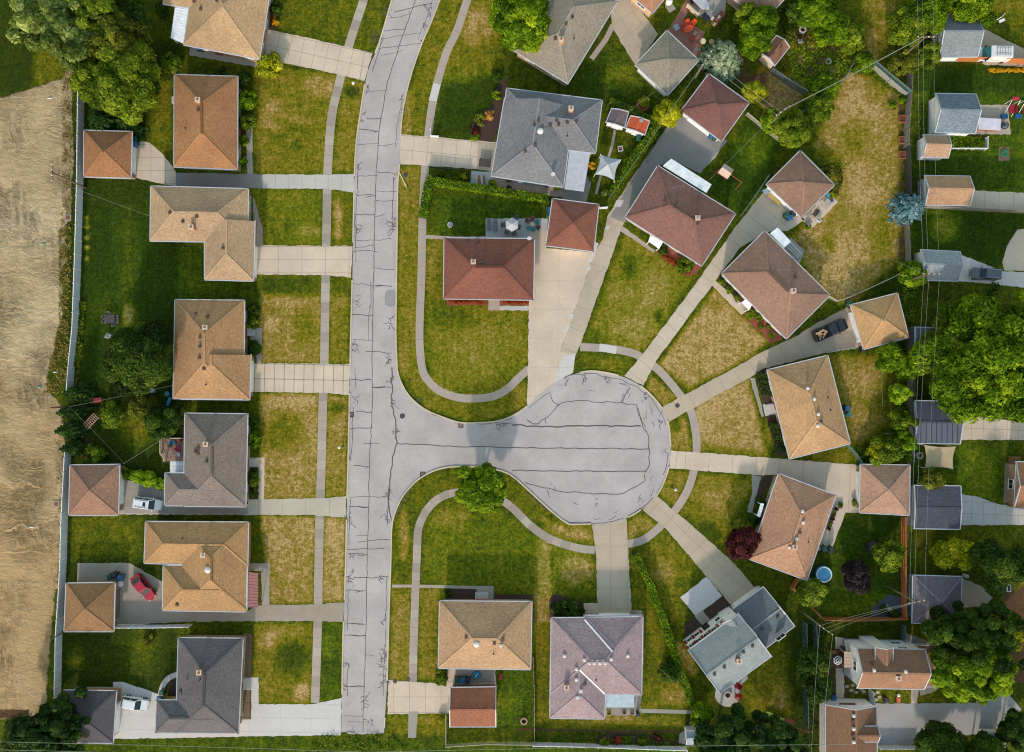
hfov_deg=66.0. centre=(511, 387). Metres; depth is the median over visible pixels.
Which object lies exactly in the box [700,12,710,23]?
grill
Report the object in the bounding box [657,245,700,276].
garden bed
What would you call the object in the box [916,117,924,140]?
bed plants
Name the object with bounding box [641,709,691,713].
path
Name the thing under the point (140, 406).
tree
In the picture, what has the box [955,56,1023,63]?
fence
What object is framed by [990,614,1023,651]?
tree
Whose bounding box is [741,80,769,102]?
bush
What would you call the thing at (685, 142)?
driveway
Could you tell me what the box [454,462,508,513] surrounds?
tree
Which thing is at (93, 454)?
shrub
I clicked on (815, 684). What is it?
overhead wire
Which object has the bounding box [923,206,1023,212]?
fence
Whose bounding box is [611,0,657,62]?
driveway
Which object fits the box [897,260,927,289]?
bush
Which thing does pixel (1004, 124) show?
kettle grill
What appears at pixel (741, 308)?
path
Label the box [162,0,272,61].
house
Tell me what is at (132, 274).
ground
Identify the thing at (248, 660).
garden bed
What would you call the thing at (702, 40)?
garden table
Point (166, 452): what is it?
timber deck
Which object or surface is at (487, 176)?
patio
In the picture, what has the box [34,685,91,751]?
tree
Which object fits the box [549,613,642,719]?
house
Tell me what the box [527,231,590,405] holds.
driveway
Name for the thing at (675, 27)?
garden table
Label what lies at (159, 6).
shrub
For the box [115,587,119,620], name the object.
garage door
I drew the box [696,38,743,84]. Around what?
spruce tree
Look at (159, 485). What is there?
shrub
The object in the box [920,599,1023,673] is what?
tree
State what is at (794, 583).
fence
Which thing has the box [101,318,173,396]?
tree
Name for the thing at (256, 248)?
garage door
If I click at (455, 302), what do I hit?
flower row
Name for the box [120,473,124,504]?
garage door
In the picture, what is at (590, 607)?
path
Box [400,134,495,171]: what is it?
driveway
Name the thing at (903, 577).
fence
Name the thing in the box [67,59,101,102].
tree
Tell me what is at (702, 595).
patio
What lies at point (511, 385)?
sidewalk
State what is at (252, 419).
shrub
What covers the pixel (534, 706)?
fence
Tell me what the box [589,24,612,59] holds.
path
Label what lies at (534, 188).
patio
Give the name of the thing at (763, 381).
clipped hedge
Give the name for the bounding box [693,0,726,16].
patio
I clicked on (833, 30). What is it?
tree
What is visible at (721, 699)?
patio
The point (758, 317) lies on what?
shrub
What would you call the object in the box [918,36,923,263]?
overhead wire
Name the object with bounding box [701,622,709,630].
door
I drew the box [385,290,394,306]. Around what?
road patch
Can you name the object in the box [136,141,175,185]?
driveway
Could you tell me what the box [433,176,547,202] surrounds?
hedge
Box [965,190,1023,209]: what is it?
driveway
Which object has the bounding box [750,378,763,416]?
path
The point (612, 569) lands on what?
driveway
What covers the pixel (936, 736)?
tree
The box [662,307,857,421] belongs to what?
driveway
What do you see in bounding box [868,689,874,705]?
fence
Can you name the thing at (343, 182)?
driveway
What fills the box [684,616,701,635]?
garden bed
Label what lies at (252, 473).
shrub
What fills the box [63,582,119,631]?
garage
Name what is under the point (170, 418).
tree
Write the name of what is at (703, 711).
tree
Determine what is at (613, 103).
hedge
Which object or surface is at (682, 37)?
patio
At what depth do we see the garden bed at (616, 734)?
119.99 m
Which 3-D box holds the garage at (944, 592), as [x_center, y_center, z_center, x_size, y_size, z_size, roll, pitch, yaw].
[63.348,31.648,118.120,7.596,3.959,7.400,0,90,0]
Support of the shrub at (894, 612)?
on the garden bed at (891, 600)
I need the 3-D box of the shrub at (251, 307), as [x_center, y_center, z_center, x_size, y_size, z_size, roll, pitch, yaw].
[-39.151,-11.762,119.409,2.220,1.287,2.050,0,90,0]
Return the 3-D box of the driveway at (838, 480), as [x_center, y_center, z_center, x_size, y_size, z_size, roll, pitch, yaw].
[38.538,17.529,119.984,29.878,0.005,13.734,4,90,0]
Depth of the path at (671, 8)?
119.99 m
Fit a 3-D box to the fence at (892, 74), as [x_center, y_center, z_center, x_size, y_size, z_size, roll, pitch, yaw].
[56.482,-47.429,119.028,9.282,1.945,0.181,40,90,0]
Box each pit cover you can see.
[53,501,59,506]
[65,214,71,220]
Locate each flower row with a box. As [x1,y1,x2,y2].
[448,300,485,304]
[501,300,528,304]
[661,254,689,274]
[988,67,1023,72]
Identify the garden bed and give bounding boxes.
[169,677,176,695]
[242,690,251,718]
[243,633,251,676]
[249,468,257,498]
[446,588,476,598]
[447,300,486,305]
[470,107,494,141]
[492,79,506,139]
[494,594,532,599]
[500,300,528,304]
[549,594,583,617]
[594,732,682,745]
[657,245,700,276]
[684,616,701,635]
[703,596,728,618]
[717,275,743,302]
[743,308,781,342]
[755,475,772,497]
[757,368,771,403]
[766,414,786,454]
[872,594,901,621]
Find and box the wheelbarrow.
[93,398,103,403]
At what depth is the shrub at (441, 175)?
119.50 m
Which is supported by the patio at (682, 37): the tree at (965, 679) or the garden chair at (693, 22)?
the garden chair at (693, 22)
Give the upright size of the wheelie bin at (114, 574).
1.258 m
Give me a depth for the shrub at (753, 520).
119.11 m
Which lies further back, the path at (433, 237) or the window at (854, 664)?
the path at (433, 237)
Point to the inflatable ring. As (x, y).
(477, 673)
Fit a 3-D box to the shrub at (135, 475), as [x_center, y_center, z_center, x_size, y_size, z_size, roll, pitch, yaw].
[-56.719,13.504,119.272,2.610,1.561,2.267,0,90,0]
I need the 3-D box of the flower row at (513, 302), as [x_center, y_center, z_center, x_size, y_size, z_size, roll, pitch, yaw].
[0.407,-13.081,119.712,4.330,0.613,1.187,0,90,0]
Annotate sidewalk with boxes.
[311,0,367,702]
[408,488,594,724]
[416,0,527,402]
[580,343,700,547]
[599,343,616,353]
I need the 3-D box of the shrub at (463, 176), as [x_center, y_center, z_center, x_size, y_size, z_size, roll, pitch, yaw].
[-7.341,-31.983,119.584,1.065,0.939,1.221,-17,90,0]
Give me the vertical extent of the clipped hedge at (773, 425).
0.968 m
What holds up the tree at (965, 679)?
on the ground
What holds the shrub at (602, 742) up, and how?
on the garden bed at (616, 734)
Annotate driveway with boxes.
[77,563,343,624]
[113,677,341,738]
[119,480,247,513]
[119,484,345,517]
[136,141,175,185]
[176,173,261,187]
[253,363,349,394]
[257,245,351,277]
[262,174,353,191]
[265,30,372,80]
[387,669,496,713]
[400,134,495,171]
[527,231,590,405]
[556,354,574,381]
[560,153,717,353]
[592,519,631,612]
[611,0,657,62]
[611,110,726,222]
[625,190,804,384]
[643,496,753,603]
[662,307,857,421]
[670,450,858,550]
[875,695,1020,744]
[959,255,1023,287]
[961,417,1023,439]
[961,494,1023,525]
[962,579,991,606]
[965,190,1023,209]
[981,29,1023,66]
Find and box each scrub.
[825,163,846,196]
[846,445,904,463]
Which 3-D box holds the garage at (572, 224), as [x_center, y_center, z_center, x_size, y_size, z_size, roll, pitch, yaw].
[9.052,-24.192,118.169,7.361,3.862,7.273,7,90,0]
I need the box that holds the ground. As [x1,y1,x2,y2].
[0,0,1023,751]
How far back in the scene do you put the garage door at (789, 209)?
119.34 m
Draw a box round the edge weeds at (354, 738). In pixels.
[310,733,405,751]
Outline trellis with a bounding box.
[83,413,99,428]
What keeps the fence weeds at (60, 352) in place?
on the ground
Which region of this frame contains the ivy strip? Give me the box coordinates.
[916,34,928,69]
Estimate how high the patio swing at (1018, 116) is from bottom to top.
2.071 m
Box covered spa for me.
[977,118,1000,131]
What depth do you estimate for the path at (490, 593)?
119.99 m
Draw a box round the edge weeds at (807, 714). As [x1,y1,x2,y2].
[803,620,823,748]
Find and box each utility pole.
[51,164,86,188]
[692,51,711,81]
[762,105,789,130]
[798,608,832,634]
[886,585,924,603]
[906,35,934,52]
[912,273,939,279]
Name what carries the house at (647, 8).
on the ground
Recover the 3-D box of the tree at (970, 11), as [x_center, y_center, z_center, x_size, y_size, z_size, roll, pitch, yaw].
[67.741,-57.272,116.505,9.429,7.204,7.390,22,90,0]
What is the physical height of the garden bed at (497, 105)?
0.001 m
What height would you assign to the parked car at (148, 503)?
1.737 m
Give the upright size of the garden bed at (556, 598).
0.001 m
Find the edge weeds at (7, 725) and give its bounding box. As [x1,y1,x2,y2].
[0,711,49,751]
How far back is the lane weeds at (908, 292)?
119.70 m
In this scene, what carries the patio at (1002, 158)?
on the ground
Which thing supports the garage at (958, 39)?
on the ground
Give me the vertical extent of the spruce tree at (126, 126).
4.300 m
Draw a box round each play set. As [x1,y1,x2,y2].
[715,163,741,189]
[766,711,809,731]
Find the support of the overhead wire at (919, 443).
attached to the utility pole at (923, 275)
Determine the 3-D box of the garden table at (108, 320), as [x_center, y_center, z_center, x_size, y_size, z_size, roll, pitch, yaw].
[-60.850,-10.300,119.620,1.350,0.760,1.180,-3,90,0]
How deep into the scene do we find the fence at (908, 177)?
118.94 m
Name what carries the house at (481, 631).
on the ground
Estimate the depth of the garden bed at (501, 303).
119.99 m
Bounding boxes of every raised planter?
[898,115,905,122]
[898,136,904,143]
[898,151,905,158]
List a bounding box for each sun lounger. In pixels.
[487,218,490,230]
[493,218,496,230]
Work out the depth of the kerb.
119.87 m
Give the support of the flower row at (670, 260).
on the garden bed at (677, 256)
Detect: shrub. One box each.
[81,443,107,463]
[121,467,131,479]
[129,469,145,482]
[138,470,156,487]
[141,632,154,646]
[154,477,163,489]
[155,2,167,18]
[160,51,181,73]
[214,67,226,74]
[235,70,250,88]
[238,113,256,130]
[239,89,257,110]
[239,135,249,145]
[239,156,247,163]
[247,303,260,315]
[247,315,258,329]
[248,340,262,355]
[248,415,260,428]
[248,430,261,448]
[248,469,258,478]
[248,477,259,486]
[249,487,257,497]
[255,50,283,78]
[270,0,283,16]
[434,674,448,685]
[436,173,443,178]
[436,665,447,674]
[437,713,446,722]
[443,589,451,596]
[460,172,466,179]
[488,179,496,186]
[491,69,502,83]
[492,90,500,99]
[549,602,562,614]
[560,598,581,616]
[588,161,595,169]
[588,174,594,182]
[599,737,608,745]
[600,189,607,196]
[612,736,621,744]
[637,737,646,746]
[638,95,649,107]
[652,733,661,740]
[657,244,668,254]
[675,256,695,273]
[719,279,725,285]
[726,285,732,293]
[733,294,740,301]
[746,308,755,319]
[748,512,761,525]
[754,498,765,506]
[756,314,762,320]
[757,323,763,329]
[804,222,811,229]
[818,164,829,176]
[828,192,834,198]
[837,501,842,508]
[852,498,857,506]
[880,604,886,613]
[887,100,897,109]
[888,608,900,617]
[898,95,907,103]
[918,545,927,553]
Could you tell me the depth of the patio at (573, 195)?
119.98 m
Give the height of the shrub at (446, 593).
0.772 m
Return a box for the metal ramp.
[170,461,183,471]
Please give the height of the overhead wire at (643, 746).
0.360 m
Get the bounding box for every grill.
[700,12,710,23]
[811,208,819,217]
[1001,121,1008,128]
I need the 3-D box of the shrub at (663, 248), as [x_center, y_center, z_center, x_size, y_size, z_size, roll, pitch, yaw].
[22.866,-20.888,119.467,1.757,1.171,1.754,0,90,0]
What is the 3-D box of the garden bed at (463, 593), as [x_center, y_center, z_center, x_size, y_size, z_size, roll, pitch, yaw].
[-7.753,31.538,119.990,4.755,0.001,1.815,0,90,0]
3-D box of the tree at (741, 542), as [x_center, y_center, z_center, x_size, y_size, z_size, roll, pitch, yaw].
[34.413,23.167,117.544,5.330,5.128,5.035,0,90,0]
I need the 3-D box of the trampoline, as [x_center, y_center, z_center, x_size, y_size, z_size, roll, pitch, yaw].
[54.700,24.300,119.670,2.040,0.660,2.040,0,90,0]
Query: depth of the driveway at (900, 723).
119.99 m
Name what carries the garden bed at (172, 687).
on the ground
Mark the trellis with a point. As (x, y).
(86, 425)
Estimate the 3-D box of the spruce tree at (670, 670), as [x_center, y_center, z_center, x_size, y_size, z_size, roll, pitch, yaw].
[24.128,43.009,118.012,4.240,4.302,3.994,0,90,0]
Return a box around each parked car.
[120,694,149,711]
[130,573,156,601]
[132,496,163,511]
[969,266,1001,280]
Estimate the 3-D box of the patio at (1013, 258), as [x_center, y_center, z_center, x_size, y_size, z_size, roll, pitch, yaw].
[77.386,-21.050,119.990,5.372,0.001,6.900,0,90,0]
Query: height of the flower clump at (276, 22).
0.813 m
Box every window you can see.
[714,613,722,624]
[776,632,785,641]
[852,659,856,671]
[888,641,901,643]
[1008,478,1013,488]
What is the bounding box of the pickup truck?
[811,318,848,341]
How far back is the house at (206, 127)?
116.74 m
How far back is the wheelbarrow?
119.30 m
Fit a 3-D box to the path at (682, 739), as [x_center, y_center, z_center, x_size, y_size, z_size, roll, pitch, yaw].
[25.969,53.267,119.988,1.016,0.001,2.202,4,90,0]
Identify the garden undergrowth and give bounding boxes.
[778,0,797,31]
[778,25,853,89]
[789,44,852,91]
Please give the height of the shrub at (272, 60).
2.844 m
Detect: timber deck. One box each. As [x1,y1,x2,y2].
[159,438,183,461]
[830,649,844,667]
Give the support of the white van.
on the driveway at (990, 38)
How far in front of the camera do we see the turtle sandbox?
119.82 m
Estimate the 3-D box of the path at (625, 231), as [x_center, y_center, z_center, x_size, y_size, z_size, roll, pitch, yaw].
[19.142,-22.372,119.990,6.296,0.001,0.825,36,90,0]
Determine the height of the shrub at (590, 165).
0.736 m
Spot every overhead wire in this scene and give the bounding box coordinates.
[21,750,79,751]
[22,742,355,751]
[385,744,848,751]
[609,66,701,198]
[786,36,923,108]
[811,627,819,751]
[821,636,832,744]
[909,281,923,602]
[914,281,928,598]
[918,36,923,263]
[923,37,928,264]
[925,275,939,574]
[934,114,939,271]
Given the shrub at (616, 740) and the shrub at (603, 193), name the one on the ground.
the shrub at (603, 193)
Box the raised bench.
[686,3,699,16]
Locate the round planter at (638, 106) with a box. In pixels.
[636,98,648,110]
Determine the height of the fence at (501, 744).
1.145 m
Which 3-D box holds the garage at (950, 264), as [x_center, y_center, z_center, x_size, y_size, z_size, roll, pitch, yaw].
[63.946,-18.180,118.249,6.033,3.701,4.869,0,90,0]
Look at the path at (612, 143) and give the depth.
119.99 m
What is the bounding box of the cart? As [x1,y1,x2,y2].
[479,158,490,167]
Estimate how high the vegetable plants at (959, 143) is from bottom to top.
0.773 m
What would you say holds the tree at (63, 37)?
on the ground
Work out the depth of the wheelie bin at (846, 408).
118.80 m
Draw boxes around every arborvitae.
[54,418,90,442]
[55,402,92,423]
[58,438,87,456]
[62,380,98,406]
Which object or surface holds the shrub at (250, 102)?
on the ground
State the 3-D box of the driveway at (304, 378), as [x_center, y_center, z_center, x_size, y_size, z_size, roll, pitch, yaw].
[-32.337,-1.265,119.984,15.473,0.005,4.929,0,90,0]
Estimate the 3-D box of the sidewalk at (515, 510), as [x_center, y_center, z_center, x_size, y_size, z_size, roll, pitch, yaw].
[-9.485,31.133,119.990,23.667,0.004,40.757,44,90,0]
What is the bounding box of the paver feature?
[617,145,622,151]
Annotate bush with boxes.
[652,99,682,127]
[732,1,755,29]
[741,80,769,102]
[759,107,784,133]
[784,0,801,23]
[806,92,835,121]
[810,72,841,99]
[840,23,865,54]
[854,50,874,72]
[864,442,883,458]
[869,434,904,466]
[874,341,907,372]
[887,47,919,75]
[887,407,919,431]
[888,382,914,404]
[895,355,924,379]
[895,429,917,451]
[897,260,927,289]
[917,39,941,69]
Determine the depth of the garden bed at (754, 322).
119.99 m
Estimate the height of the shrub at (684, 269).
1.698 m
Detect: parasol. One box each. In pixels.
[506,218,517,230]
[832,654,842,665]
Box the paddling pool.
[815,566,831,582]
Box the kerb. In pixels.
[341,0,670,733]
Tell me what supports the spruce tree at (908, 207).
on the ground
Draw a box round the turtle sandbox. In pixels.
[1000,150,1007,156]
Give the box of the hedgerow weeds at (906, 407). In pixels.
[894,370,915,460]
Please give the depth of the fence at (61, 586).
118.91 m
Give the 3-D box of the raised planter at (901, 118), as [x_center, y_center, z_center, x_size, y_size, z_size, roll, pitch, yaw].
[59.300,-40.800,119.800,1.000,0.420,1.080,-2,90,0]
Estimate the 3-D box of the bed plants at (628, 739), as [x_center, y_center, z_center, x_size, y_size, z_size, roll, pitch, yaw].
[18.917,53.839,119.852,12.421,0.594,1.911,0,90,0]
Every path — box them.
[158,672,176,695]
[189,47,256,66]
[246,127,252,173]
[250,327,261,362]
[250,457,264,499]
[250,563,269,604]
[253,197,262,244]
[392,585,488,589]
[408,711,417,737]
[425,235,485,238]
[477,142,495,170]
[477,586,493,598]
[488,300,499,309]
[500,306,528,310]
[584,603,597,614]
[588,242,598,261]
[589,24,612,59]
[595,175,601,193]
[607,130,615,157]
[614,200,623,206]
[621,226,654,252]
[632,610,641,614]
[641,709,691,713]
[665,4,675,12]
[679,731,685,743]
[695,611,709,624]
[712,281,747,314]
[747,475,760,512]
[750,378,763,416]
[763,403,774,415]
[835,637,844,697]
[906,633,929,644]
[911,690,918,703]
[919,687,937,695]
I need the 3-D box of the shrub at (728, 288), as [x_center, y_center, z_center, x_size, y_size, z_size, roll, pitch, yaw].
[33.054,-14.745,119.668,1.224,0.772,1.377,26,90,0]
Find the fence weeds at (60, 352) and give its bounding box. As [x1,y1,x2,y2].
[42,225,71,394]
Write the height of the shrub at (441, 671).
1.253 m
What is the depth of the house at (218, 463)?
116.75 m
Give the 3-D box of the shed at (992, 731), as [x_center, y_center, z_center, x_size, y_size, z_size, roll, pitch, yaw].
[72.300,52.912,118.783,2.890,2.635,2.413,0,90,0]
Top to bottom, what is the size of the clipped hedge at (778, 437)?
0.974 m
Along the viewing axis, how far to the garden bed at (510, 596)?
119.99 m
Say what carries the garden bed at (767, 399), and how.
on the ground
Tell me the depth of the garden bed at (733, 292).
119.99 m
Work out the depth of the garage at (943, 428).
117.16 m
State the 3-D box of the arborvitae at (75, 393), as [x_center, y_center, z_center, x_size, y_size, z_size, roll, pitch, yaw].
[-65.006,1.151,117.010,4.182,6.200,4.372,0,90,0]
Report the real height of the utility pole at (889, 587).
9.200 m
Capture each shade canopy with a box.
[593,154,620,180]
[916,444,955,468]
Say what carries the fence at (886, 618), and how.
on the ground
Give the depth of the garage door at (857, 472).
119.28 m
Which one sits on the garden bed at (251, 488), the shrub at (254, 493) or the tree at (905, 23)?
the shrub at (254, 493)
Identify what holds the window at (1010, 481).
in the house at (1014, 486)
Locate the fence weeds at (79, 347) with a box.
[73,301,86,367]
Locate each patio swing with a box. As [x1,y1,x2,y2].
[1000,96,1020,118]
[1014,101,1023,118]
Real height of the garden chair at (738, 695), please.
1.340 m
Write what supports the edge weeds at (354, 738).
on the ground
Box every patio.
[456,669,493,683]
[470,171,493,185]
[486,218,547,237]
[494,177,562,196]
[562,177,590,201]
[605,695,641,715]
[668,0,704,57]
[680,577,721,615]
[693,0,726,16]
[715,675,747,706]
[784,238,804,263]
[803,195,837,227]
[976,105,1010,134]
[998,147,1009,160]
[1002,229,1023,270]
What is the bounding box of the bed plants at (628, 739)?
[596,735,675,745]
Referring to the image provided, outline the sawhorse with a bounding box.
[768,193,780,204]
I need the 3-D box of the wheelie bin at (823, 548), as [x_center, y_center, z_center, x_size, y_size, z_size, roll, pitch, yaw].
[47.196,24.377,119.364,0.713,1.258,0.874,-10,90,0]
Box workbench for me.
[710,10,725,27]
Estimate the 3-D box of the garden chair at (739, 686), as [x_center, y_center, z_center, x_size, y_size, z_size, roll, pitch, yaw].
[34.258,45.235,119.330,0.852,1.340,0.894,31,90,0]
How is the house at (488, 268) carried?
on the ground
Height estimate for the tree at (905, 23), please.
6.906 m
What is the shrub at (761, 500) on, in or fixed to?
on the garden bed at (765, 483)
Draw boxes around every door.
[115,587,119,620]
[115,700,120,733]
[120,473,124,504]
[132,147,136,174]
[251,360,253,391]
[255,245,257,277]
[598,613,629,614]
[686,118,708,135]
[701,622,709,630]
[732,586,759,606]
[769,190,792,211]
[848,312,860,342]
[855,471,858,503]
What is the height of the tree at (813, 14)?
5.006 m
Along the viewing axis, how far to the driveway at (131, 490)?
119.98 m
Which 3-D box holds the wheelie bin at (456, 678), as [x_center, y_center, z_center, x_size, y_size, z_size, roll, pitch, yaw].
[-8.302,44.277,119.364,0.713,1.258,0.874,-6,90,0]
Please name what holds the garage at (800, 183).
on the ground
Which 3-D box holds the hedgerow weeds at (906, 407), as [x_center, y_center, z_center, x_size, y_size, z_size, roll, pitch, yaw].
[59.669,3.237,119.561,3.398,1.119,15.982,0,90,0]
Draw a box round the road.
[341,0,670,733]
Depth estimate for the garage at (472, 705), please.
117.03 m
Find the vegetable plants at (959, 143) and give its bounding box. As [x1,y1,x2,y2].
[950,135,985,151]
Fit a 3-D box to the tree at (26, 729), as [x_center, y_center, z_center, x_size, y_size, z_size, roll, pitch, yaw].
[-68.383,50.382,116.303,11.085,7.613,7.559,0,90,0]
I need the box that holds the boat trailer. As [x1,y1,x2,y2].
[690,0,708,9]
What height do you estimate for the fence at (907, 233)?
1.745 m
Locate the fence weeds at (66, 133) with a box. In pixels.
[61,68,72,226]
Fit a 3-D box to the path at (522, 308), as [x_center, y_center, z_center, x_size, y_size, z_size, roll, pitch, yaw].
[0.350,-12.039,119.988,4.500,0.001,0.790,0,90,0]
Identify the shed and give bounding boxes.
[605,108,628,130]
[625,115,649,137]
[684,725,696,744]
[759,35,789,69]
[912,327,934,346]
[916,134,951,160]
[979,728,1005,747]
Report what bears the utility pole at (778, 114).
on the ground
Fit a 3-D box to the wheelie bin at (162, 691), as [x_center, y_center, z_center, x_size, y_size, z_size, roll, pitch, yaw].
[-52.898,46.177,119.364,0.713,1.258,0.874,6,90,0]
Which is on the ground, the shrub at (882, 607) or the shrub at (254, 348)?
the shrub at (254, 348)
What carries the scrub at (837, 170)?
on the ground
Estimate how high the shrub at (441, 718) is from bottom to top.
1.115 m
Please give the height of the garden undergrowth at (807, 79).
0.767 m
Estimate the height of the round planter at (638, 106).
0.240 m
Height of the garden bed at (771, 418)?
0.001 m
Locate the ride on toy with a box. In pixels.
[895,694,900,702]
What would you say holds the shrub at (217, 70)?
on the ground
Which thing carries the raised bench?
on the patio at (716, 7)
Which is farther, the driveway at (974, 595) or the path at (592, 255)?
the driveway at (974, 595)
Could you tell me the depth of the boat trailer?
118.90 m
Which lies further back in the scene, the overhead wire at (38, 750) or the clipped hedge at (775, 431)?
the clipped hedge at (775, 431)
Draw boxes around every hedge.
[418,175,435,218]
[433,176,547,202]
[606,121,661,197]
[607,98,656,125]
[631,551,696,706]
[755,372,767,379]
[757,378,769,385]
[759,384,770,390]
[761,390,772,397]
[767,421,779,429]
[770,428,781,435]
[773,434,782,440]
[775,440,784,446]
[778,446,786,452]
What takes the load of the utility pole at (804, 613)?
on the ground
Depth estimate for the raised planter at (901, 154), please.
119.70 m
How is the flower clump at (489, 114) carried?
on the garden bed at (485, 131)
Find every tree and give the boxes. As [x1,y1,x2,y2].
[5,0,71,51]
[6,703,84,751]
[31,0,100,74]
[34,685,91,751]
[65,0,125,31]
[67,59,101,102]
[82,11,156,63]
[85,109,124,130]
[88,28,161,125]
[99,399,125,428]
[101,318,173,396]
[114,0,152,30]
[115,115,150,142]
[128,393,153,419]
[143,404,183,440]
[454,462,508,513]
[488,0,551,53]
[657,657,683,682]
[689,701,714,726]
[693,702,761,751]
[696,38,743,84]
[725,526,761,559]
[735,20,773,60]
[747,5,779,36]
[753,712,809,751]
[771,109,814,148]
[793,0,837,30]
[795,577,829,607]
[796,646,831,680]
[798,674,833,704]
[812,9,850,47]
[839,559,870,595]
[871,535,905,573]
[885,1,932,49]
[886,191,925,226]
[896,0,948,34]
[908,281,1023,424]
[913,720,969,751]
[916,314,971,384]
[916,466,946,489]
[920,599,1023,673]
[929,531,974,570]
[929,645,1018,705]
[943,0,997,27]
[966,729,1011,751]
[969,538,1023,596]
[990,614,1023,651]
[995,707,1023,751]
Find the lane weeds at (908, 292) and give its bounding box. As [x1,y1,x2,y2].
[900,283,915,355]
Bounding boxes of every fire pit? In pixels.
[520,717,527,724]
[723,690,731,698]
[799,27,805,33]
[915,452,923,458]
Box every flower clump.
[272,18,279,25]
[469,125,478,136]
[470,134,479,140]
[474,113,485,126]
[485,110,493,120]
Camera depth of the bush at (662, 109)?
116.28 m
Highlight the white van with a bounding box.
[978,45,1013,63]
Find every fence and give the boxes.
[53,444,71,698]
[66,92,84,389]
[115,624,192,628]
[445,712,532,747]
[533,657,534,744]
[533,742,687,751]
[769,68,808,95]
[790,577,823,619]
[823,616,906,621]
[830,274,898,301]
[863,51,912,92]
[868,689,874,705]
[874,63,908,95]
[878,745,915,749]
[900,516,907,619]
[903,73,912,147]
[904,144,912,195]
[904,219,910,261]
[907,327,912,407]
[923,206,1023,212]
[951,136,988,149]
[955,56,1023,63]
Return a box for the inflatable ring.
[472,671,480,678]
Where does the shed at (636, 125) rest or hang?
on the ground
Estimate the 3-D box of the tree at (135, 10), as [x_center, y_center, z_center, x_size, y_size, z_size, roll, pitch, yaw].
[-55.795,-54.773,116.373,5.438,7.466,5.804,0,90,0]
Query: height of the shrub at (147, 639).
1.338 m
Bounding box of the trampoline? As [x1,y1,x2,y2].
[866,541,875,553]
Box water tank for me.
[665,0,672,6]
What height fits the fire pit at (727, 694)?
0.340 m
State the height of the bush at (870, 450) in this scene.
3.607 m
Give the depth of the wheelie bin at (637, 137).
118.78 m
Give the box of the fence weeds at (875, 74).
[848,65,903,96]
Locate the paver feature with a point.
(620, 148)
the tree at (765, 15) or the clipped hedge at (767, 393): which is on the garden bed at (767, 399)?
the clipped hedge at (767, 393)
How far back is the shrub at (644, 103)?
119.25 m
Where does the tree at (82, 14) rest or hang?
on the ground
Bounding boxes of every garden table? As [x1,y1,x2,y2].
[105,315,115,322]
[672,23,679,32]
[684,25,692,32]
[700,38,705,43]
[822,198,831,209]
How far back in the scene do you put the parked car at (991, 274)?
118.82 m
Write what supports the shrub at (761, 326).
on the garden bed at (754, 322)
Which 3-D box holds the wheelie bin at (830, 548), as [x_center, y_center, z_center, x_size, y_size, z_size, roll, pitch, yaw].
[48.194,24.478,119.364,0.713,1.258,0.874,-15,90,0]
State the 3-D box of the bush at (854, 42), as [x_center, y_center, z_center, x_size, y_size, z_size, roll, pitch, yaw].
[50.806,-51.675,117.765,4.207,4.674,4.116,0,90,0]
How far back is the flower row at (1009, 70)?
119.73 m
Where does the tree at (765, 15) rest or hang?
on the ground
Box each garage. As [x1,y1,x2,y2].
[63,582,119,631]
[63,687,121,743]
[68,464,124,515]
[83,130,136,178]
[449,684,495,726]
[545,198,599,251]
[634,30,698,96]
[681,73,749,141]
[765,150,834,217]
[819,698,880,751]
[847,292,908,349]
[855,464,910,515]
[907,485,961,529]
[907,574,962,623]
[908,400,963,443]
[913,249,963,281]
[917,175,974,206]
[928,93,981,136]
[930,14,983,61]
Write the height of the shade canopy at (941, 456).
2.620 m
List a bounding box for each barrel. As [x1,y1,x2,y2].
[164,391,171,396]
[844,411,851,416]
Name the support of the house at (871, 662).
on the ground
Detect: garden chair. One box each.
[630,709,634,715]
[690,18,696,25]
[734,682,742,690]
[734,692,741,699]
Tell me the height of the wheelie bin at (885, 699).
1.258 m
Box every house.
[143,521,262,612]
[149,185,257,281]
[155,635,250,733]
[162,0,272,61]
[164,413,255,506]
[172,74,240,170]
[172,299,254,399]
[438,592,532,669]
[443,237,534,300]
[491,88,602,193]
[514,0,617,85]
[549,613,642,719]
[624,159,735,266]
[630,0,663,16]
[683,585,794,693]
[721,228,830,339]
[727,0,783,9]
[748,473,836,580]
[765,355,850,459]
[837,635,935,689]
[1003,456,1023,509]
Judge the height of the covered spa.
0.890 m
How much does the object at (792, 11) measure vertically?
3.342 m
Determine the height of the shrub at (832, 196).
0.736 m
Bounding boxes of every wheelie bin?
[111,571,119,577]
[117,573,125,580]
[133,136,139,142]
[133,141,139,147]
[159,688,166,695]
[454,675,459,683]
[460,675,465,683]
[465,675,470,683]
[635,135,640,141]
[783,212,789,218]
[786,215,792,220]
[819,544,827,551]
[827,545,833,552]
[830,693,836,700]
[842,405,849,410]
[844,300,851,305]
[881,695,889,703]
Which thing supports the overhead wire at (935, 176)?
attached to the utility pole at (909, 50)
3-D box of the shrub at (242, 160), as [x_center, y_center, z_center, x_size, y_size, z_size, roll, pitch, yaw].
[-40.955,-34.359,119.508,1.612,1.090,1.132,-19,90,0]
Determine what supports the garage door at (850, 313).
in the garage at (877, 321)
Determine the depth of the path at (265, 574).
119.99 m
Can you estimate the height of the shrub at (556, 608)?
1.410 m
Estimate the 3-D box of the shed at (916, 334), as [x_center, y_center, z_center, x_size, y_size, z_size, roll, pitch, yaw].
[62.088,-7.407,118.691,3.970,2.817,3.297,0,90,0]

